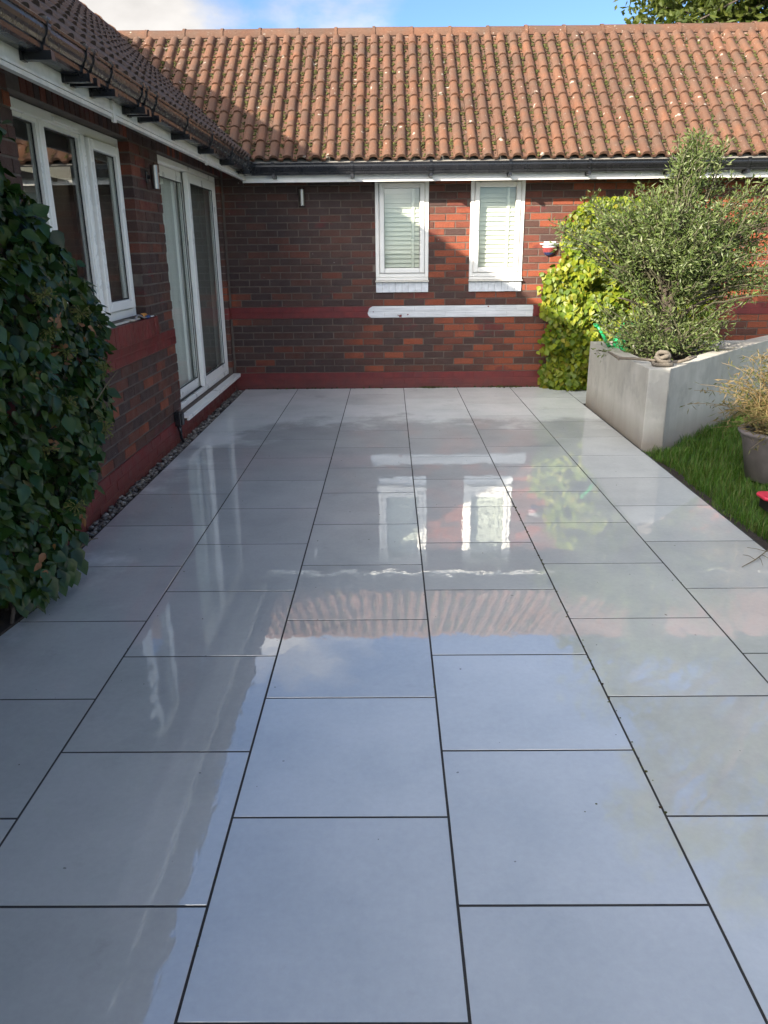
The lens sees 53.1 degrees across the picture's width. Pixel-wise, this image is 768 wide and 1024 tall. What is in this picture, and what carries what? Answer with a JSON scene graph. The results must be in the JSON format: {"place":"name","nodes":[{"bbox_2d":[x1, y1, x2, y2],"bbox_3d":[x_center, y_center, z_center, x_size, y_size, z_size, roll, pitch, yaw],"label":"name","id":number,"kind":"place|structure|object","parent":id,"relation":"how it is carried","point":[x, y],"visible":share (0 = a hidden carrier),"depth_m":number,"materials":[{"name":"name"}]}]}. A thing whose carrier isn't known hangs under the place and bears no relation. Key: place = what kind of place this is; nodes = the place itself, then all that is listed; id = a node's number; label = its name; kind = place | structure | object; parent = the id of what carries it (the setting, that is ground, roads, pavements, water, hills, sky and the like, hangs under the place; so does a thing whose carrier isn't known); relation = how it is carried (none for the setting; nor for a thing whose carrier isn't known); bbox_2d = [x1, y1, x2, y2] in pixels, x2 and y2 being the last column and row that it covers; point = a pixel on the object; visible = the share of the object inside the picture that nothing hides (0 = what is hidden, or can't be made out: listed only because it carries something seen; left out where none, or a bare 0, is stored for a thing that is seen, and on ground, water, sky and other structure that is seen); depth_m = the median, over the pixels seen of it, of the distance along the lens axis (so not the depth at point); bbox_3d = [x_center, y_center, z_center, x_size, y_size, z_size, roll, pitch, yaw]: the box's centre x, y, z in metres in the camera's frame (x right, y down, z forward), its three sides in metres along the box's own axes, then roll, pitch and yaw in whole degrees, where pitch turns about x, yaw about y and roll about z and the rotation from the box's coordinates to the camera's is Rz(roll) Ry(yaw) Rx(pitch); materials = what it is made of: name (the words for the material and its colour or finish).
{"place":"outdoors","nodes":[
{"label":"outdoors","id":0,"kind":"place"},
{"bbox_2d":[0,387,767,1023],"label":"patio","id":1,"kind":"structure","parent":0,"point":[174,739],"depth_m":2.46,"materials":[{"name":"tile"}]},
{"bbox_2d":[19,385,681,978],"bbox_3d":[0.188,-0.210,5.161,3.497,0.028,7.437,0,19,1],"label":"joint moss","id":2,"kind":"object","parent":1,"relation":"on","point":[525,527],"visible":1,"depth_m":8.62,"materials":[{"name":"green plant"}]},
{"bbox_2d":[536,196,720,390],"bbox_3d":[2.649,-2.274,8.098,2.038,2.052,0.494,0,19,1],"label":"climbing shrub","id":3,"kind":"object","parent":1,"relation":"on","point":[571,290],"visible":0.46,"depth_m":8.16,"materials":[{"name":"green plant"}]},
{"bbox_2d":[742,547,767,566],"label":"twig","id":4,"kind":"object","parent":1,"relation":"on","point":[757,557],"visible":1,"depth_m":3.82,"materials":[{"name":"brown wood"}]},
{"bbox_2d":[79,0,762,30],"label":"sky","id":5,"kind":"structure","parent":0,"point":[151,15],"materials":[{"name":"blue"}]},
{"bbox_2d":[651,350,673,366],"bbox_3d":[2.124,-1.172,5.851,0.168,0.127,0.148,0,19,1],"label":"rope knot","id":6,"kind":"object","parent":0,"point":[662,358],"visible":1,"depth_m":5.81,"materials":[{"name":"beige fabric"}]},
{"bbox_2d":[642,404,767,542],"bbox_3d":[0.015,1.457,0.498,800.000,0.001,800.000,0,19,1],"label":"ground","id":7,"kind":"structure","parent":0,"point":[724,469],"depth_m":5.48,"materials":[{"name":"green plant"}]},
{"bbox_2d":[0,604,36,635],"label":"planting bed","id":8,"kind":"object","parent":7,"relation":"on","point":[5,625],"visible":0.17,"depth_m":3.26,"materials":[{"name":"soil"}]},
{"bbox_2d":[0,119,121,623],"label":"climbing hydrangea","id":9,"kind":"object","parent":8,"relation":"on","point":[33,573],"visible":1,"depth_m":3.16,"materials":[{"name":"green plant"}]},
{"bbox_2d":[87,393,237,538],"bbox_3d":[-1.661,0.457,3.422,0.109,0.025,11.160,0,19,1],"label":"soil strip","id":10,"kind":"object","parent":7,"relation":"on","point":[91,530],"depth_m":5.08,"materials":[{"name":"brown soil"}]},
{"bbox_2d":[81,390,243,545],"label":"pebbles","id":11,"kind":"object","parent":10,"relation":"on","point":[106,518],"visible":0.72,"depth_m":5.48,"materials":[{"name":"gravel"}]},
{"bbox_2d":[0,0,767,558],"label":"bungalow","id":12,"kind":"object","parent":7,"relation":"on","point":[440,176],"visible":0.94,"depth_m":8.04,"materials":[{"name":"brick"}]},
{"bbox_2d":[10,96,142,331],"bbox_3d":[-1.860,-1.636,4.552,0.314,1.350,1.850,0,19,1],"label":"window","id":13,"kind":"structure","parent":12,"relation":"in","point":[82,141],"depth_m":4.72,"materials":[{"name":"white plastic"}]},
{"bbox_2d":[145,165,159,188],"bbox_3d":[-1.667,-2.410,5.528,0.091,0.160,0.058,0,19,1],"label":"wall lamp","id":14,"kind":"object","parent":12,"relation":"attached to","point":[153,176],"visible":1,"depth_m":5.51,"materials":[{"name":"metal"}]},
{"bbox_2d":[174,410,184,442],"bbox_3d":[-1.660,-0.690,6.253,0.066,0.264,0.080,0,19,1],"label":"outdoor socket","id":15,"kind":"object","parent":12,"relation":"attached to","point":[179,420],"visible":1,"depth_m":6.21,"materials":[{"name":"black plastic"}]},
{"bbox_2d":[157,154,240,419],"bbox_3d":[-1.767,-2.134,7.166,0.287,2.100,2.340,0,19,1],"label":"sliding door","id":16,"kind":"structure","parent":12,"relation":"in","point":[195,190],"depth_m":7.30,"materials":[{"name":"white plastic"}]},
{"bbox_2d":[299,189,304,205],"bbox_3d":[-0.856,-3.274,8.001,0.058,0.160,0.091,0,19,1],"label":"wall lamp","id":17,"kind":"object","parent":12,"relation":"attached to","point":[301,198],"visible":1,"depth_m":7.96,"materials":[{"name":"metal"}]},
{"bbox_2d":[375,181,428,292],"bbox_3d":[0.191,-2.987,8.171,0.775,1.245,0.148,0,19,1],"label":"window","id":18,"kind":"structure","parent":12,"relation":"in","point":[401,207],"depth_m":8.19,"materials":[{"name":"white plastic"}]},
{"bbox_2d":[468,180,525,291],"bbox_3d":[1.194,-2.994,8.162,0.777,1.245,0.148,0,19,1],"label":"window","id":19,"kind":"structure","parent":12,"relation":"in","point":[497,210],"depth_m":8.19,"materials":[{"name":"white plastic"}]},
{"bbox_2d":[540,241,558,255],"bbox_3d":[1.764,-2.791,8.149,0.215,0.150,0.091,0,19,1],"label":"wall pot","id":20,"kind":"object","parent":12,"relation":"attached to","point":[548,247],"depth_m":8.15,"materials":[{"name":"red ceramic"}]},
{"bbox_2d":[586,335,767,451],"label":"planter","id":21,"kind":"object","parent":7,"relation":"on","point":[637,403],"visible":0.62,"depth_m":6.37,"materials":[{"name":"concrete"}]},
{"bbox_2d":[593,322,630,352],"bbox_3d":[2.098,-1.585,7.000,0.401,0.311,0.170,0,19,1],"label":"watering can","id":22,"kind":"object","parent":21,"relation":"on","point":[604,337],"visible":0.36,"depth_m":6.97,"materials":[{"name":"green plastic"}]},
{"bbox_2d":[608,351,697,363],"bbox_3d":[2.100,-1.217,6.078,0.694,0.053,0.268,8,21,24],"label":"driftwood branch","id":23,"kind":"object","parent":21,"relation":"on","point":[688,358],"visible":0.86,"depth_m":6.02,"materials":[{"name":"brown wood"}]},
{"bbox_2d":[545,117,767,360],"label":"olive tree","id":24,"kind":"object","parent":21,"relation":"in","point":[665,245],"visible":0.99,"depth_m":6.43,"materials":[{"name":"green plant"}]},
{"bbox_2d":[614,0,767,23],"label":"broadleaf tree","id":25,"kind":"object","parent":7,"relation":"on","point":[719,11],"visible":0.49,"depth_m":12.74,"materials":[{"name":"green plant"}]},
{"bbox_2d":[648,453,767,549],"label":"soil margin","id":26,"kind":"object","parent":7,"relation":"on","point":[755,537],"visible":0.47,"depth_m":4.74,"materials":[{"name":"brown soil"}]},
{"bbox_2d":[680,348,767,484],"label":"potted bamboo","id":27,"kind":"object","parent":7,"relation":"on","point":[753,434],"visible":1,"depth_m":5.07,"materials":[{"name":"plant"}]},
{"bbox_2d":[756,491,767,511],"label":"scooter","id":28,"kind":"object","parent":7,"relation":"on","point":[763,501],"visible":1,"depth_m":4.48,"materials":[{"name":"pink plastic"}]}
]}

